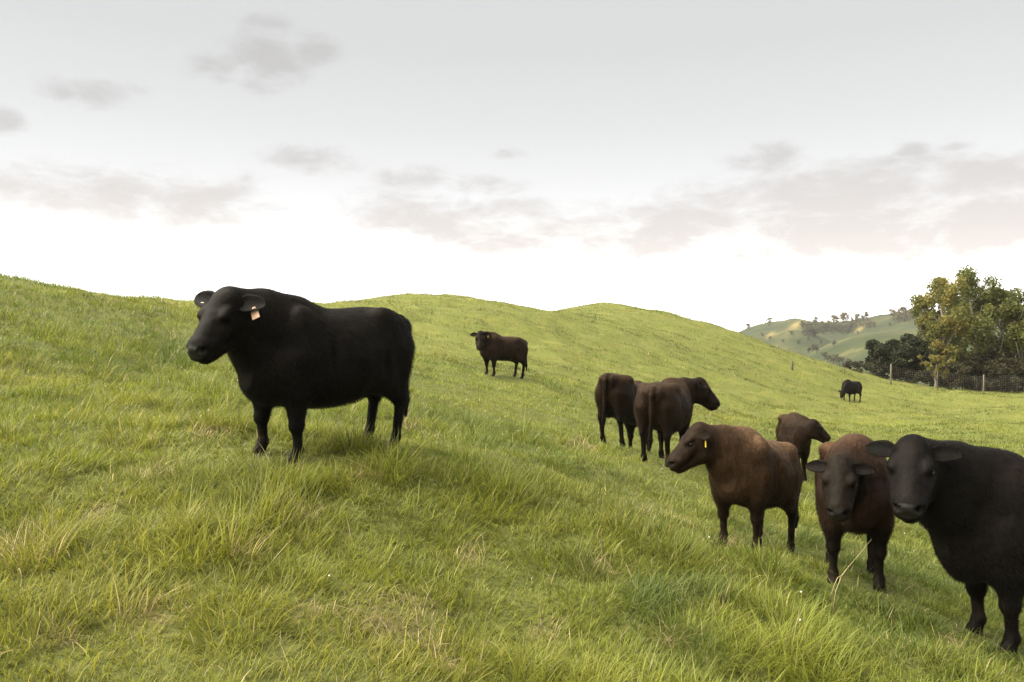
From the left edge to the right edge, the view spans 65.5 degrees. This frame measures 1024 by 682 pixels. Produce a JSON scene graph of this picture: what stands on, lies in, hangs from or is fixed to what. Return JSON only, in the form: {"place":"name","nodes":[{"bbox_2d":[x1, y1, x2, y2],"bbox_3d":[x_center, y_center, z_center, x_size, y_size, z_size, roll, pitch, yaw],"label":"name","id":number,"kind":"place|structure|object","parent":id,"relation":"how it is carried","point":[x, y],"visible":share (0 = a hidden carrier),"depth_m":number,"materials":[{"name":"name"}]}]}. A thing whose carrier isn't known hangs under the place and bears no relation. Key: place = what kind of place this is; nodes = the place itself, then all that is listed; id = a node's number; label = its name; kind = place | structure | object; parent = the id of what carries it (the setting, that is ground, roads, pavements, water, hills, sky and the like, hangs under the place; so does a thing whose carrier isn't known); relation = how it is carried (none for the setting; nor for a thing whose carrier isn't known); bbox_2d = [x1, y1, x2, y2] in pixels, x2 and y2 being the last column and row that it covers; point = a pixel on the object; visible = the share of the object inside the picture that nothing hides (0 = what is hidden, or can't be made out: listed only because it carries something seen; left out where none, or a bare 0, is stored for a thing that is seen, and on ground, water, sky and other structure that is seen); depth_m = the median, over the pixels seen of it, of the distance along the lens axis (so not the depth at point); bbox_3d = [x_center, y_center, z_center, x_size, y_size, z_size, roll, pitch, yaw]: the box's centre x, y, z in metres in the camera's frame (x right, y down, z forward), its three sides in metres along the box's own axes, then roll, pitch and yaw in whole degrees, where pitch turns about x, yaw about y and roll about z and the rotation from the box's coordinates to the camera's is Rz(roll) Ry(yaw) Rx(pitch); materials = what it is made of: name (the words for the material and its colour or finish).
{"place":"outdoors","nodes":[
{"label":"outdoors","id":0,"kind":"place"},
{"bbox_2d":[0,276,1023,681],"bbox_3d":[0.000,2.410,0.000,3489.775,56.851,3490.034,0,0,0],"label":"pasture","id":1,"kind":"structure","parent":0,"point":[852,342],"depth_m":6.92,"materials":[{"name":"green plant"}]},
{"bbox_2d":[186,286,416,466],"bbox_3d":[-1.699,0.291,6.718,0.800,1.426,2.275,0,0,38],"label":"bull","id":2,"kind":"object","parent":1,"relation":"on","point":[296,357],"visible":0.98,"depth_m":6.35,"materials":[{"name":"fur"}]},
{"bbox_2d":[470,331,527,378],"bbox_3d":[-0.322,0.399,22.359,1.922,1.375,0.661,0,0,-38],"label":"young bull","id":3,"kind":"object","parent":1,"relation":"on","point":[493,347],"visible":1,"depth_m":22.09,"materials":[{"name":"fur"}]},
{"bbox_2d":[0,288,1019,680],"bbox_3d":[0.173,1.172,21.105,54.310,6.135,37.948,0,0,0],"label":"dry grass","id":4,"kind":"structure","parent":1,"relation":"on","point":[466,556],"depth_m":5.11,"materials":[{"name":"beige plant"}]},
{"bbox_2d":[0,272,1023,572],"bbox_3d":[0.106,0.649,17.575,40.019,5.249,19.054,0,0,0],"label":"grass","id":5,"kind":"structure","parent":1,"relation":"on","point":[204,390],"depth_m":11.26,"materials":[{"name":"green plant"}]},
{"bbox_2d":[594,373,652,452],"bbox_3d":[1.978,1.258,13.277,0.668,1.518,1.969,0,0,34],"label":"steer","id":6,"kind":"object","parent":1,"relation":"on","point":[614,394],"visible":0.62,"depth_m":12.59,"materials":[{"name":"fur"}]},
{"bbox_2d":[633,377,719,466],"bbox_3d":[2.345,1.172,11.714,0.825,1.254,2.043,0,0,36],"label":"steer","id":7,"kind":"object","parent":1,"relation":"on","point":[663,408],"visible":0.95,"depth_m":11.03,"materials":[{"name":"fur"}]},
{"bbox_2d":[666,421,803,553],"bbox_3d":[2.231,1.429,7.513,0.669,1.428,1.906,0,0,44],"label":"heifer","id":8,"kind":"object","parent":1,"relation":"on","point":[755,473],"visible":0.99,"depth_m":7.09,"materials":[{"name":"fur"}]},
{"bbox_2d":[775,412,830,481],"bbox_3d":[4.861,1.807,13.759,0.739,1.200,1.673,0,0,-2],"label":"heifer","id":9,"kind":"object","parent":1,"relation":"on","point":[798,431],"visible":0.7,"depth_m":13.19,"materials":[{"name":"fur"}]},
{"bbox_2d":[799,320,806,329],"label":"hill tree","id":10,"kind":"object","parent":1,"relation":"on","point":[803,323],"visible":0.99,"depth_m":552.88,"materials":[{"name":"green plant"}]},
{"bbox_2d":[811,327,818,336],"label":"hill tree","id":11,"kind":"object","parent":1,"relation":"on","point":[814,331],"visible":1,"depth_m":541.60,"materials":[{"name":"green plant"}]},
{"bbox_2d":[832,315,839,322],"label":"hill tree","id":12,"kind":"object","parent":1,"relation":"on","point":[836,318],"visible":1,"depth_m":660.17,"materials":[{"name":"green plant"}]},
{"bbox_2d":[836,356,841,364],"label":"hill tree","id":13,"kind":"object","parent":1,"relation":"on","point":[838,359],"visible":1,"depth_m":332.20,"materials":[{"name":"green plant"}]},
{"bbox_2d":[839,312,847,319],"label":"hill tree","id":14,"kind":"object","parent":1,"relation":"on","point":[844,314],"visible":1,"depth_m":655.53,"materials":[{"name":"green plant"}]},
{"bbox_2d":[838,379,861,402],"bbox_3d":[19.103,2.821,44.951,1.953,1.335,0.725,0,0,-35],"label":"cow","id":15,"kind":"object","parent":1,"relation":"on","point":[849,387],"visible":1,"depth_m":44.61},
{"bbox_2d":[805,433,895,592],"bbox_3d":[2.772,1.408,6.542,0.661,1.357,1.912,0,0,21],"label":"cow","id":16,"kind":"object","parent":1,"relation":"on","point":[851,491],"visible":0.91,"depth_m":6.00},
{"bbox_2d":[829,539,871,616],"bbox_3d":[2.366,1.675,5.590,0.391,0.540,0.041,0,0,-23],"label":"dry stalk","id":17,"kind":"object","parent":1,"relation":"on","point":[839,581],"visible":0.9,"depth_m":5.55,"materials":[{"name":"beige plant"}]},
{"bbox_2d":[842,361,883,375],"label":"undergrowth bush","id":18,"kind":"object","parent":1,"relation":"on","point":[870,364],"visible":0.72,"depth_m":58.30,"materials":[{"name":"green plant"}]},
{"bbox_2d":[862,311,869,320],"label":"hill tree","id":19,"kind":"object","parent":1,"relation":"on","point":[866,315],"visible":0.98,"depth_m":631.08,"materials":[{"name":"green plant"}]},
{"bbox_2d":[845,339,905,378],"bbox_3d":[27.081,1.377,59.209,4.081,3.117,3.145,0,0,-16],"label":"evergreen tree","id":20,"kind":"object","parent":1,"relation":"on","point":[876,348],"visible":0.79,"depth_m":59.05,"materials":[{"name":"green plant"}]},
{"bbox_2d":[888,309,894,319],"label":"hill tree","id":21,"kind":"object","parent":1,"relation":"on","point":[890,310],"visible":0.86,"depth_m":611.80,"materials":[{"name":"green plant"}]},
{"bbox_2d":[892,311,901,321],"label":"hill tree","id":22,"kind":"object","parent":1,"relation":"on","point":[897,313],"visible":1,"depth_m":602.01,"materials":[{"name":"green plant"}]},
{"bbox_2d":[879,339,926,382],"bbox_3d":[29.647,1.690,60.988,3.463,3.882,4.556,0,0,-37],"label":"evergreen tree","id":23,"kind":"object","parent":1,"relation":"on","point":[894,344],"visible":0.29,"depth_m":60.55,"materials":[{"name":"green plant"}]},
{"bbox_2d":[898,306,907,319],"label":"hill tree","id":24,"kind":"object","parent":1,"relation":"on","point":[901,309],"visible":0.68,"depth_m":607.33,"materials":[{"name":"green plant"}]},
{"bbox_2d":[900,310,908,321],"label":"hill tree","id":25,"kind":"object","parent":1,"relation":"on","point":[904,312],"visible":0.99,"depth_m":597.64,"materials":[{"name":"green plant"}]},
{"bbox_2d":[881,333,940,381],"bbox_3d":[29.288,1.331,59.270,4.424,3.866,4.419,0,0,-33],"label":"evergreen tree","id":26,"kind":"object","parent":1,"relation":"on","point":[912,346],"visible":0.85,"depth_m":58.12,"materials":[{"name":"green plant"}]},
{"bbox_2d":[892,367,931,383],"bbox_3d":[29.132,2.524,58.588,2.478,1.764,3.115,0,0,-41],"label":"undergrowth bush","id":27,"kind":"object","parent":1,"relation":"on","point":[918,376],"visible":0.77,"depth_m":58.13,"materials":[{"name":"green plant"}]},
{"bbox_2d":[844,358,1020,392],"bbox_3d":[31.921,2.573,53.423,18.625,3.217,0.802,0,0,2],"label":"wire fence","id":28,"kind":"object","parent":1,"relation":"on","point":[891,373],"visible":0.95,"depth_m":53.37,"materials":[{"name":"grey"}]},
{"bbox_2d":[917,309,949,385],"bbox_3d":[32.256,0.721,60.990,2.531,6.460,2.722,0,0,0],"label":"deciduous tree","id":29,"kind":"object","parent":1,"relation":"on","point":[924,335],"visible":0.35,"depth_m":60.63,"materials":[{"name":"green plant"}]},
{"bbox_2d":[917,354,954,387],"bbox_3d":[29.220,2.184,54.764,2.203,2.552,1.683,0,0,0],"label":"young tree","id":30,"kind":"object","parent":1,"relation":"on","point":[935,359],"visible":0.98,"depth_m":54.77,"materials":[{"name":"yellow plant"}]},
{"bbox_2d":[909,275,972,388],"bbox_3d":[32.193,-0.519,59.837,4.573,8.775,4.878,0,0,-42],"label":"deciduous tree","id":31,"kind":"object","parent":1,"relation":"on","point":[944,293],"visible":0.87,"depth_m":58.84,"materials":[{"name":"green plant"}]},
{"bbox_2d":[865,434,1023,657],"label":"cow","id":32,"kind":"object","parent":1,"relation":"on","point":[962,502],"visible":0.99,"depth_m":5.23},
{"bbox_2d":[926,360,976,388],"bbox_3d":[31.928,2.537,58.065,3.405,2.296,3.497,0,0,22],"label":"undergrowth bush","id":33,"kind":"object","parent":1,"relation":"on","point":[965,371],"visible":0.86,"depth_m":57.44,"materials":[{"name":"green plant"}]},
{"bbox_2d":[910,295,992,387],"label":"deciduous tree","id":34,"kind":"object","parent":1,"relation":"on","point":[916,313],"visible":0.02,"depth_m":66.71,"materials":[{"name":"green plant"}]},
{"bbox_2d":[927,355,978,388],"bbox_3d":[33.171,2.497,60.086,4.262,2.971,4.022,0,0,43],"label":"undergrowth bush","id":35,"kind":"object","parent":1,"relation":"on","point":[964,358],"visible":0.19,"depth_m":59.35,"materials":[{"name":"green plant"}]},
{"bbox_2d":[948,353,1004,391],"bbox_3d":[35.247,2.686,60.212,5.041,3.687,3.365,0,0,-20],"label":"undergrowth bush","id":36,"kind":"object","parent":1,"relation":"on","point":[982,360],"visible":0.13,"depth_m":60.10,"materials":[{"name":"green plant"}]},
{"bbox_2d":[954,347,1010,389],"bbox_3d":[37.427,2.668,63.358,4.282,4.461,6.853,0,0,-21],"label":"undergrowth bush","id":37,"kind":"object","parent":1,"relation":"on","point":[991,353],"visible":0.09,"depth_m":61.85,"materials":[{"name":"green plant"}]},
{"bbox_2d":[942,265,1023,391],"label":"deciduous tree","id":38,"kind":"object","parent":1,"relation":"on","point":[986,325],"visible":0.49,"depth_m":60.61,"materials":[{"name":"green plant"}]},
{"bbox_2d":[960,355,1015,391],"bbox_3d":[35.043,2.399,58.267,3.613,2.780,3.431,0,0,39],"label":"undergrowth bush","id":39,"kind":"object","parent":1,"relation":"on","point":[971,383],"visible":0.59,"depth_m":58.65,"materials":[{"name":"green plant"}]},
{"bbox_2d":[971,290,1023,391],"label":"deciduous tree","id":40,"kind":"object","parent":1,"relation":"on","point":[1021,304],"visible":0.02,"depth_m":67.50,"materials":[{"name":"green plant"}]},
{"bbox_2d":[974,284,1023,392],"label":"deciduous tree","id":41,"kind":"object","parent":1,"relation":"on","point":[1015,333],"visible":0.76,"depth_m":59.91,"materials":[{"name":"green plant"}]},
{"bbox_2d":[976,357,1023,391],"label":"undergrowth bush","id":42,"kind":"object","parent":1,"relation":"on","point":[991,384],"visible":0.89,"depth_m":57.15,"materials":[{"name":"green plant"}]},
{"bbox_2d":[985,358,1023,392],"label":"undergrowth bush","id":43,"kind":"object","parent":1,"relation":"on","point":[1016,373],"visible":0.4,"depth_m":57.84,"materials":[{"name":"green plant"}]},
{"bbox_2d":[993,350,1016,391],"bbox_3d":[39.276,2.695,62.298,5.640,4.066,4.990,0,0,0],"label":"undergrowth bush","id":44,"kind":"object","parent":1,"relation":"on","point":[1007,353],"visible":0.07,"depth_m":60.53,"materials":[{"name":"green plant"}]},
{"bbox_2d":[0,0,1023,331],"label":"sky","id":45,"kind":"structure","parent":0,"point":[730,164],"materials":[{"name":"white"}]}
]}

